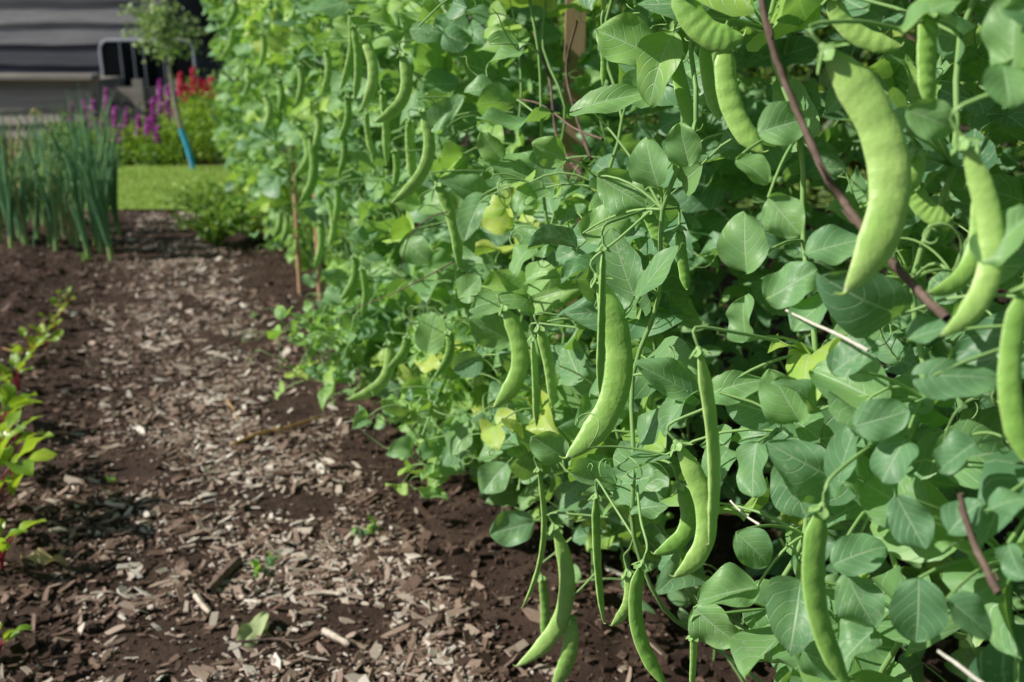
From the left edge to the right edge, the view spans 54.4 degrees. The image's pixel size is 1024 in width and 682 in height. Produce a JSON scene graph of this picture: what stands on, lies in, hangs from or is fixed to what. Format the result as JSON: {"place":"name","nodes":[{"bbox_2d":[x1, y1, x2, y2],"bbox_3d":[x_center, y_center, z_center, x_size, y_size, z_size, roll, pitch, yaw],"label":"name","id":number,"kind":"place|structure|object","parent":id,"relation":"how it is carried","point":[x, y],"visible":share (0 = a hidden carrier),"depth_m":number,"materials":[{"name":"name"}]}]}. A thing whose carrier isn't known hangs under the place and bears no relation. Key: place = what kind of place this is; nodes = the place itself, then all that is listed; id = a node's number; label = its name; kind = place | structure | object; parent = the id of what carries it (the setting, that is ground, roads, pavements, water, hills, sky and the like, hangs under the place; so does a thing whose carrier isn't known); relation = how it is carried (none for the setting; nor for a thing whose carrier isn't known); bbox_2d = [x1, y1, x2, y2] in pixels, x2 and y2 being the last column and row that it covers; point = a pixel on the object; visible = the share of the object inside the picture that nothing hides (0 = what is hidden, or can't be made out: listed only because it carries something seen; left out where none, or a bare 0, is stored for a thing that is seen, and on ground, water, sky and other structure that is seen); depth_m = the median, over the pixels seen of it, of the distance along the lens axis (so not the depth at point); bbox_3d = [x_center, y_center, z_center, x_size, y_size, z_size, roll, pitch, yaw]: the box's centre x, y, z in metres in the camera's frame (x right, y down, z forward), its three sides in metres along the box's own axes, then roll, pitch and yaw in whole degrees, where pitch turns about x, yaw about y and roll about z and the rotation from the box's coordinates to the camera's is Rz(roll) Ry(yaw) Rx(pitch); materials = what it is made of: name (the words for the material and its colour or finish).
{"place":"outdoors","nodes":[
{"label":"outdoors","id":0,"kind":"place"},
{"bbox_2d":[0,0,253,123],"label":"shed","id":1,"kind":"structure","parent":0,"point":[52,36],"depth_m":7.82,"materials":[{"name":"grey wood"}]},
{"bbox_2d":[2,164,950,209],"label":"lawn","id":2,"kind":"structure","parent":0,"point":[823,200],"depth_m":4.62,"materials":[{"name":"green plant"}]},
{"bbox_2d":[117,0,208,169],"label":"young tree","id":3,"kind":"object","parent":2,"relation":"on","point":[155,16],"visible":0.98,"depth_m":5.11,"materials":[{"name":"green plant"}]},
{"bbox_2d":[0,209,1023,681],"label":"soil bed","id":4,"kind":"object","parent":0,"point":[300,501],"visible":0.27,"depth_m":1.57,"materials":[{"name":"brown soil"}]},
{"bbox_2d":[0,136,34,245],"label":"onion plant","id":5,"kind":"object","parent":4,"relation":"on","point":[22,210],"visible":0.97,"depth_m":3.29,"materials":[{"name":"green plant"}]},
{"bbox_2d":[0,349,35,390],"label":"beetroot plant","id":6,"kind":"object","parent":4,"relation":"on","point":[14,362],"visible":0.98,"depth_m":2.04,"materials":[{"name":"green plant"}]},
{"bbox_2d":[0,110,36,248],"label":"onion plant","id":7,"kind":"object","parent":4,"relation":"on","point":[7,203],"visible":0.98,"depth_m":3.27,"materials":[{"name":"green plant"}]},
{"bbox_2d":[0,383,43,423],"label":"beetroot plant","id":8,"kind":"object","parent":4,"relation":"on","point":[11,401],"visible":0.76,"depth_m":1.82,"materials":[{"name":"green plant"}]},
{"bbox_2d":[0,409,45,473],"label":"beetroot plant","id":9,"kind":"object","parent":4,"relation":"on","point":[9,422],"visible":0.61,"depth_m":1.64,"materials":[{"name":"green plant"}]},
{"bbox_2d":[0,518,46,568],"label":"beetroot plant","id":10,"kind":"object","parent":4,"relation":"on","point":[5,545],"visible":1,"depth_m":1.36,"materials":[{"name":"green plant"}]},
{"bbox_2d":[0,429,56,504],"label":"beetroot plant","id":11,"kind":"object","parent":4,"relation":"on","point":[20,469],"visible":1,"depth_m":1.49,"materials":[{"name":"green plant"}]},
{"bbox_2d":[9,327,50,361],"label":"beetroot plant","id":12,"kind":"object","parent":4,"relation":"on","point":[30,339],"visible":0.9,"depth_m":2.21,"materials":[{"name":"green plant"}]},
{"bbox_2d":[5,123,60,239],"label":"onion plant","id":13,"kind":"object","parent":4,"relation":"on","point":[31,200],"visible":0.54,"depth_m":3.50,"materials":[{"name":"green plant"}]},
{"bbox_2d":[14,119,67,250],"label":"onion plant","id":14,"kind":"object","parent":4,"relation":"on","point":[52,207],"visible":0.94,"depth_m":3.28,"materials":[{"name":"green plant"}]},
{"bbox_2d":[17,123,69,246],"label":"onion plant","id":15,"kind":"object","parent":4,"relation":"on","point":[46,223],"visible":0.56,"depth_m":3.41,"materials":[{"name":"green plant"}]},
{"bbox_2d":[20,548,67,565],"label":"fallen leaf","id":16,"kind":"object","parent":4,"relation":"on","point":[40,555],"visible":0.98,"depth_m":1.39,"materials":[{"name":"plant"}]},
{"bbox_2d":[26,109,86,245],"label":"onion plant","id":17,"kind":"object","parent":4,"relation":"on","point":[66,218],"visible":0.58,"depth_m":3.40,"materials":[{"name":"green plant"}]},
{"bbox_2d":[29,102,90,259],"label":"onion plant","id":18,"kind":"object","parent":4,"relation":"on","point":[77,201],"visible":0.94,"depth_m":3.21,"materials":[{"name":"green plant"}]},
{"bbox_2d":[33,90,115,260],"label":"onion plant","id":19,"kind":"object","parent":4,"relation":"on","point":[99,203],"visible":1,"depth_m":3.19,"materials":[{"name":"green plant"}]},
{"bbox_2d":[47,139,105,247],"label":"onion plant","id":20,"kind":"object","parent":4,"relation":"on","point":[74,226],"visible":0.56,"depth_m":3.34,"materials":[{"name":"green plant"}]},
{"bbox_2d":[48,78,113,253],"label":"onion plant","id":21,"kind":"object","parent":4,"relation":"on","point":[98,233],"visible":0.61,"depth_m":3.28,"materials":[{"name":"green plant"}]},
{"bbox_2d":[51,101,127,249],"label":"onion plant","id":22,"kind":"object","parent":4,"relation":"on","point":[90,148],"visible":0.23,"depth_m":3.31,"materials":[{"name":"green plant"}]},
{"bbox_2d":[78,92,125,234],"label":"onion plant","id":23,"kind":"object","parent":4,"relation":"on","point":[114,202],"visible":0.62,"depth_m":3.63,"materials":[{"name":"green plant"}]},
{"bbox_2d":[153,176,238,218],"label":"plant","id":24,"kind":"object","parent":4,"relation":"on","point":[188,200],"visible":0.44,"depth_m":3.90,"materials":[{"name":"green plant"}]},
{"bbox_2d":[169,197,261,245],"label":"marigold plant","id":25,"kind":"object","parent":4,"relation":"on","point":[217,234],"visible":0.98,"depth_m":3.47,"materials":[{"name":"green plant"}]},
{"bbox_2d":[194,175,258,214],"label":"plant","id":26,"kind":"object","parent":4,"relation":"on","point":[228,195],"visible":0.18,"depth_m":3.91,"materials":[{"name":"green plant"}]},
{"bbox_2d":[200,0,264,214],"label":"pea plant","id":27,"kind":"object","parent":4,"relation":"on","point":[213,16],"visible":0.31,"depth_m":3.50,"materials":[{"name":"green plant"}]},
{"bbox_2d":[203,0,268,214],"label":"pea plant","id":28,"kind":"object","parent":4,"relation":"on","point":[225,92],"visible":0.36,"depth_m":3.37,"materials":[{"name":"green plant"}]},
{"bbox_2d":[208,188,274,241],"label":"marigold plant","id":29,"kind":"object","parent":4,"relation":"on","point":[253,228],"visible":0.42,"depth_m":3.54,"materials":[{"name":"green plant"}]},
{"bbox_2d":[236,611,268,646],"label":"fallen leaf","id":30,"kind":"object","parent":4,"relation":"on","point":[254,627],"visible":1,"depth_m":1.23,"materials":[{"name":"green plant"}]},
{"bbox_2d":[217,0,303,249],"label":"pea plant","id":31,"kind":"object","parent":4,"relation":"on","point":[230,144],"visible":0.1,"depth_m":3.22,"materials":[{"name":"green plant"}]},
{"bbox_2d":[213,10,308,254],"bbox_3d":[-0.758,-0.854,3.047,0.302,1.289,0.264,0,17,0],"label":"pea plant","id":32,"kind":"object","parent":4,"relation":"on","point":[240,121],"visible":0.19,"depth_m":3.12,"materials":[{"name":"green plant"}]},
{"bbox_2d":[216,0,314,258],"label":"pea plant","id":33,"kind":"object","parent":4,"relation":"on","point":[255,191],"visible":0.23,"depth_m":2.94,"materials":[{"name":"green plant"}]},
{"bbox_2d":[213,0,324,270],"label":"pea plant","id":34,"kind":"object","parent":4,"relation":"on","point":[250,172],"visible":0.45,"depth_m":2.82,"materials":[{"name":"green plant"}]},
{"bbox_2d":[238,0,324,270],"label":"pea plant","id":35,"kind":"object","parent":4,"relation":"on","point":[264,23],"visible":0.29,"depth_m":2.48,"materials":[{"name":"green plant"}]},
{"bbox_2d":[238,0,328,307],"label":"pea plant","id":36,"kind":"object","parent":4,"relation":"on","point":[266,112],"visible":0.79,"depth_m":2.25,"materials":[{"name":"green plant"}]},
{"bbox_2d":[226,0,354,255],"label":"pea plant","id":37,"kind":"object","parent":4,"relation":"on","point":[274,243],"visible":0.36,"depth_m":2.67,"materials":[{"name":"green plant"}]},
{"bbox_2d":[288,90,301,292],"bbox_3d":[-0.597,-0.680,2.668,0.014,1.248,0.052,-12,21,-33],"label":"cane","id":38,"kind":"object","parent":4,"relation":"on","point":[298,253],"visible":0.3,"depth_m":2.79,"materials":[{"name":"brown wood"}]},
{"bbox_2d":[245,0,352,341],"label":"pea plant","id":39,"kind":"object","parent":4,"relation":"on","point":[268,185],"visible":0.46,"depth_m":2.04,"materials":[{"name":"green plant"}]},
{"bbox_2d":[251,0,360,350],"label":"pea plant","id":40,"kind":"object","parent":4,"relation":"on","point":[285,125],"visible":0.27,"depth_m":1.99,"materials":[{"name":"green plant"}]},
{"bbox_2d":[282,20,365,288],"bbox_3d":[-0.442,-0.482,2.189,0.257,1.064,0.241,0,17,0],"label":"pea plant","id":41,"kind":"object","parent":4,"relation":"on","point":[307,280],"visible":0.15,"depth_m":2.25,"materials":[{"name":"green plant"}]},
{"bbox_2d":[248,0,403,398],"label":"pea plant","id":42,"kind":"object","parent":4,"relation":"on","point":[304,110],"visible":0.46,"depth_m":1.82,"materials":[{"name":"green plant"}]},
{"bbox_2d":[287,18,365,266],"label":"pea plant","id":43,"kind":"object","parent":4,"relation":"on","point":[329,259],"visible":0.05,"depth_m":2.46,"materials":[{"name":"green plant"}]},
{"bbox_2d":[280,0,416,405],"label":"pea plant","id":44,"kind":"object","parent":4,"relation":"on","point":[333,8],"visible":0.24,"depth_m":1.71,"materials":[{"name":"green plant"}]},
{"bbox_2d":[242,0,455,425],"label":"pea plant","id":45,"kind":"object","parent":4,"relation":"on","point":[377,325],"visible":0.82,"depth_m":1.59,"materials":[{"name":"green plant"}]},
{"bbox_2d":[332,9,400,235],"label":"pea plant","id":46,"kind":"object","parent":4,"relation":"on","point":[390,165],"visible":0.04,"depth_m":2.57,"materials":[{"name":"green plant"}]},
{"bbox_2d":[303,14,456,429],"bbox_3d":[-0.219,-0.384,1.664,0.282,1.203,0.339,16,23,42],"label":"pea plant","id":47,"kind":"object","parent":4,"relation":"on","point":[360,352],"visible":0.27,"depth_m":1.72,"materials":[{"name":"green plant"}]},
{"bbox_2d":[0,208,802,681],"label":"bark chips","id":48,"kind":"object","parent":4,"relation":"on","point":[366,566],"visible":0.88,"depth_m":1.50,"materials":[{"name":"brown wood"}]},
{"bbox_2d":[205,556,242,594],"bbox_3d":[-0.395,0.320,1.367,0.017,0.018,0.093,3,18,11],"label":"bark piece","id":49,"kind":"object","parent":48,"relation":"on","point":[229,568],"visible":1,"depth_m":1.36,"materials":[{"name":"brown wood"}]},
{"bbox_2d":[231,415,321,445],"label":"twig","id":50,"kind":"object","parent":48,"relation":"on","point":[254,435],"visible":1,"depth_m":1.85,"materials":[{"name":"brown wood"}]},
{"bbox_2d":[385,64,447,321],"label":"pea plant","id":51,"kind":"object","parent":4,"relation":"on","point":[436,305],"visible":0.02,"depth_m":2.06,"materials":[{"name":"green plant"}]},
{"bbox_2d":[329,0,523,510],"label":"pea plant","id":52,"kind":"object","parent":4,"relation":"on","point":[429,56],"visible":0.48,"depth_m":1.33,"materials":[{"name":"green plant"}]},
{"bbox_2d":[339,0,518,498],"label":"pea plant","id":53,"kind":"object","parent":4,"relation":"on","point":[461,387],"visible":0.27,"depth_m":1.48,"materials":[{"name":"green plant"}]},
{"bbox_2d":[347,0,575,536],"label":"pea plant","id":54,"kind":"object","parent":4,"relation":"on","point":[458,34],"visible":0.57,"depth_m":1.25,"materials":[{"name":"green plant"}]},
{"bbox_2d":[388,0,593,580],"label":"pea plant","id":55,"kind":"object","parent":4,"relation":"on","point":[498,217],"visible":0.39,"depth_m":1.16,"materials":[{"name":"green plant"}]},
{"bbox_2d":[453,9,539,284],"bbox_3d":[-0.036,-0.453,1.872,0.272,1.205,0.217,11,21,32],"label":"pea plant","id":56,"kind":"object","parent":4,"relation":"on","point":[507,135],"visible":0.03,"depth_m":1.90,"materials":[{"name":"green plant"}]},
{"bbox_2d":[468,0,564,378],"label":"pea plant","id":57,"kind":"object","parent":4,"relation":"on","point":[530,71],"visible":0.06,"depth_m":1.61,"materials":[{"name":"green plant"}]},
{"bbox_2d":[521,15,563,312],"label":"pea plant","id":58,"kind":"object","parent":4,"relation":"on","point":[532,132],"visible":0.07,"depth_m":2.30,"materials":[{"name":"green plant"}]},
{"bbox_2d":[512,0,609,349],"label":"pea plant","id":59,"kind":"object","parent":4,"relation":"on","point":[553,34],"visible":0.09,"depth_m":1.57,"materials":[{"name":"green plant"}]},
{"bbox_2d":[553,0,585,500],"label":"wooden stake","id":60,"kind":"object","parent":4,"relation":"on","point":[572,15],"depth_m":1.41,"materials":[{"name":"brown wood"}]},
{"bbox_2d":[426,0,717,613],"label":"pea plant","id":61,"kind":"object","parent":4,"relation":"on","point":[493,477],"visible":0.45,"depth_m":1.09,"materials":[{"name":"green plant"}]},
{"bbox_2d":[532,31,582,175],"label":"twig","id":62,"kind":"object","parent":61,"relation":"attached to","point":[574,166],"visible":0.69,"depth_m":1.11,"materials":[{"name":"brown wood"}]},
{"bbox_2d":[565,20,591,160],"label":"twig","id":63,"kind":"object","parent":61,"relation":"attached to","point":[583,140],"visible":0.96,"depth_m":1.01,"materials":[{"name":"brown wood"}]},
{"bbox_2d":[526,3,621,315],"bbox_3d":[0.091,-0.520,2.048,0.194,1.227,0.275,-10,20,-30],"label":"pea plant","id":64,"kind":"object","parent":4,"relation":"on","point":[546,90],"visible":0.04,"depth_m":1.99,"materials":[{"name":"green plant"}]},
{"bbox_2d":[418,0,747,660],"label":"pea plant","id":65,"kind":"object","parent":4,"relation":"on","point":[533,288],"visible":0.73,"depth_m":0.97,"materials":[{"name":"green plant"}]},
{"bbox_2d":[546,0,657,440],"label":"pea plant","id":66,"kind":"object","parent":4,"relation":"on","point":[589,62],"visible":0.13,"depth_m":1.34,"materials":[{"name":"green plant"}]},
{"bbox_2d":[583,0,627,355],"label":"pea plant","id":67,"kind":"object","parent":4,"relation":"on","point":[610,118],"visible":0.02,"depth_m":1.71,"materials":[{"name":"green plant"}]},
{"bbox_2d":[486,0,744,681],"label":"pea plant","id":68,"kind":"object","parent":4,"relation":"on","point":[567,363],"visible":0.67,"depth_m":0.86,"materials":[{"name":"green plant"}]},
{"bbox_2d":[554,0,718,440],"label":"pea plant","id":69,"kind":"object","parent":4,"relation":"on","point":[641,131],"visible":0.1,"depth_m":1.22,"materials":[{"name":"green plant"}]},
{"bbox_2d":[583,20,713,425],"bbox_3d":[0.236,-0.321,1.523,0.267,1.140,0.256,-4,19,-11],"label":"pea plant","id":70,"kind":"object","parent":4,"relation":"on","point":[669,27],"visible":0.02,"depth_m":1.50,"materials":[{"name":"green plant"}]},
{"bbox_2d":[527,0,793,629],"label":"pea plant","id":71,"kind":"object","parent":4,"relation":"on","point":[583,311],"visible":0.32,"depth_m":0.79,"materials":[{"name":"green plant"}]},
{"bbox_2d":[559,2,762,681],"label":"pea plant","id":72,"kind":"object","parent":4,"relation":"on","point":[622,282],"visible":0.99,"depth_m":0.66,"materials":[{"name":"green plant"}]},
{"bbox_2d":[616,0,776,550],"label":"pea plant","id":73,"kind":"object","parent":4,"relation":"on","point":[705,195],"visible":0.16,"depth_m":1.22,"materials":[{"name":"green plant"}]},
{"bbox_2d":[673,105,726,343],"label":"pea plant","id":74,"kind":"object","parent":4,"relation":"on","point":[720,274],"visible":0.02,"depth_m":1.95,"materials":[{"name":"green plant"}]},
{"bbox_2d":[674,42,749,417],"bbox_3d":[0.340,-0.449,1.730,0.201,1.274,0.282,-16,23,-41],"label":"pea plant","id":75,"kind":"object","parent":4,"relation":"on","point":[702,279],"visible":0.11,"depth_m":1.81,"materials":[{"name":"green plant"}]},
{"bbox_2d":[693,24,783,467],"bbox_3d":[0.385,-0.299,1.579,0.179,1.087,0.288,-10,20,-29],"label":"pea plant","id":76,"kind":"object","parent":4,"relation":"on","point":[748,84],"visible":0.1,"depth_m":1.64,"materials":[{"name":"green plant"}]},
{"bbox_2d":[658,0,822,503],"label":"pea plant","id":77,"kind":"object","parent":4,"relation":"on","point":[742,55],"visible":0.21,"depth_m":1.45,"materials":[{"name":"green plant"}]},
{"bbox_2d":[577,0,911,681],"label":"pea plant","id":78,"kind":"object","parent":4,"relation":"on","point":[742,244],"visible":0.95,"depth_m":0.57,"materials":[{"name":"green plant"}]},
{"bbox_2d":[698,0,846,576],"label":"pea plant","id":79,"kind":"object","parent":4,"relation":"on","point":[793,49],"visible":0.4,"depth_m":1.22,"materials":[{"name":"green plant"}]},
{"bbox_2d":[763,0,888,403],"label":"pea plant","id":80,"kind":"object","parent":4,"relation":"on","point":[842,137],"visible":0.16,"depth_m":1.37,"materials":[{"name":"green plant"}]},
{"bbox_2d":[719,0,1023,681],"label":"pea plant","id":81,"kind":"object","parent":4,"relation":"on","point":[872,404],"visible":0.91,"depth_m":0.48,"materials":[{"name":"green plant"}]},
{"bbox_2d":[787,0,970,578],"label":"pea plant","id":82,"kind":"object","parent":4,"relation":"on","point":[892,67],"visible":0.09,"depth_m":1.00,"materials":[{"name":"green plant"}]},
{"bbox_2d":[768,0,1023,584],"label":"pea plant","id":83,"kind":"object","parent":4,"relation":"on","point":[915,224],"visible":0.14,"depth_m":0.93,"materials":[{"name":"green plant"}]},
{"bbox_2d":[817,0,1000,597],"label":"pea plant","id":84,"kind":"object","parent":4,"relation":"on","point":[939,346],"visible":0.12,"depth_m":1.06,"materials":[{"name":"green plant"}]},
{"bbox_2d":[816,0,1023,681],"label":"pea plant","id":85,"kind":"object","parent":4,"relation":"on","point":[914,517],"visible":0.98,"depth_m":0.43,"materials":[{"name":"green plant"}]},
{"bbox_2d":[758,0,950,321],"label":"twig","id":86,"kind":"object","parent":85,"relation":"attached to","point":[904,276],"visible":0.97,"depth_m":0.44,"materials":[{"name":"brown wood"}]},
{"bbox_2d":[957,493,1001,594],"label":"twig","id":87,"kind":"object","parent":85,"relation":"attached to","point":[992,581],"visible":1,"depth_m":0.41,"materials":[{"name":"brown wood"}]},
{"bbox_2d":[869,6,1023,681],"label":"pea plant","id":88,"kind":"object","parent":4,"relation":"on","point":[1010,194],"visible":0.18,"depth_m":0.88,"materials":[{"name":"green plant"}]},
{"bbox_2d":[884,10,1023,488],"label":"pea plant","id":89,"kind":"object","parent":4,"relation":"on","point":[1009,160],"visible":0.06,"depth_m":1.15,"materials":[{"name":"green plant"}]},
{"bbox_2d":[1006,443,1023,623],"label":"pea plant","id":90,"kind":"object","parent":4,"relation":"on","point":[1018,595],"visible":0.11,"depth_m":1.10,"materials":[{"name":"green plant"}]},
{"bbox_2d":[0,98,1023,165],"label":"flower bed soil","id":91,"kind":"structure","parent":0,"point":[216,163],"depth_m":6.59,"materials":[{"name":"brown soil"}]},
{"bbox_2d":[0,74,133,137],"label":"timber planter","id":92,"kind":"object","parent":91,"relation":"on","point":[25,93],"visible":0.41,"depth_m":6.99,"materials":[{"name":"grey wood"}]},
{"bbox_2d":[84,126,199,165],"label":"shrub","id":93,"kind":"object","parent":91,"relation":"on","point":[154,157],"visible":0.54,"depth_m":5.51,"materials":[{"name":"green plant"}]},
{"bbox_2d":[99,39,197,86],"bbox_3d":[-2.728,-1.937,7.523,0.720,0.665,0.062,0,17,0],"label":"slatted panel","id":94,"kind":"object","parent":91,"relation":"on","point":[123,59],"visible":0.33,"depth_m":7.46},
{"bbox_2d":[88,79,215,134],"bbox_3d":[-2.527,-1.633,7.067,0.891,0.435,0.065,0,17,0],"label":"fence","id":95,"kind":"object","parent":91,"relation":"on","point":[137,92],"visible":0.15,"depth_m":7.03,"materials":[{"name":"grey wood"}]},
{"bbox_2d":[113,101,197,165],"bbox_3d":[-1.990,-1.152,5.564,0.452,0.377,0.299,0,17,0],"label":"lupin","id":96,"kind":"object","parent":91,"relation":"on","point":[157,134],"visible":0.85,"depth_m":5.55,"materials":[{"name":"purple plant"}]},
{"bbox_2d":[160,76,256,163],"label":"shrub","id":97,"kind":"object","parent":91,"relation":"on","point":[200,128],"visible":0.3,"depth_m":5.64,"materials":[{"name":"green plant"}]},
{"bbox_2d":[110,35,914,210],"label":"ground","id":98,"kind":"structure","parent":0,"point":[455,63],"depth_m":4.55,"materials":[{"name":"brown soil"}]},
{"bbox_2d":[526,0,864,211],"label":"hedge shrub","id":99,"kind":"object","parent":98,"relation":"on","point":[561,19],"visible":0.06,"depth_m":3.70,"materials":[{"name":"green plant"}]},
{"bbox_2d":[618,0,1023,212],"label":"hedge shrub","id":100,"kind":"object","parent":98,"relation":"on","point":[824,124],"visible":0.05,"depth_m":3.03,"materials":[{"name":"green plant"}]},
{"bbox_2d":[785,0,1023,314],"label":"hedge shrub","id":101,"kind":"object","parent":98,"relation":"on","point":[859,55],"visible":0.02,"depth_m":2.56,"materials":[{"name":"green plant"}]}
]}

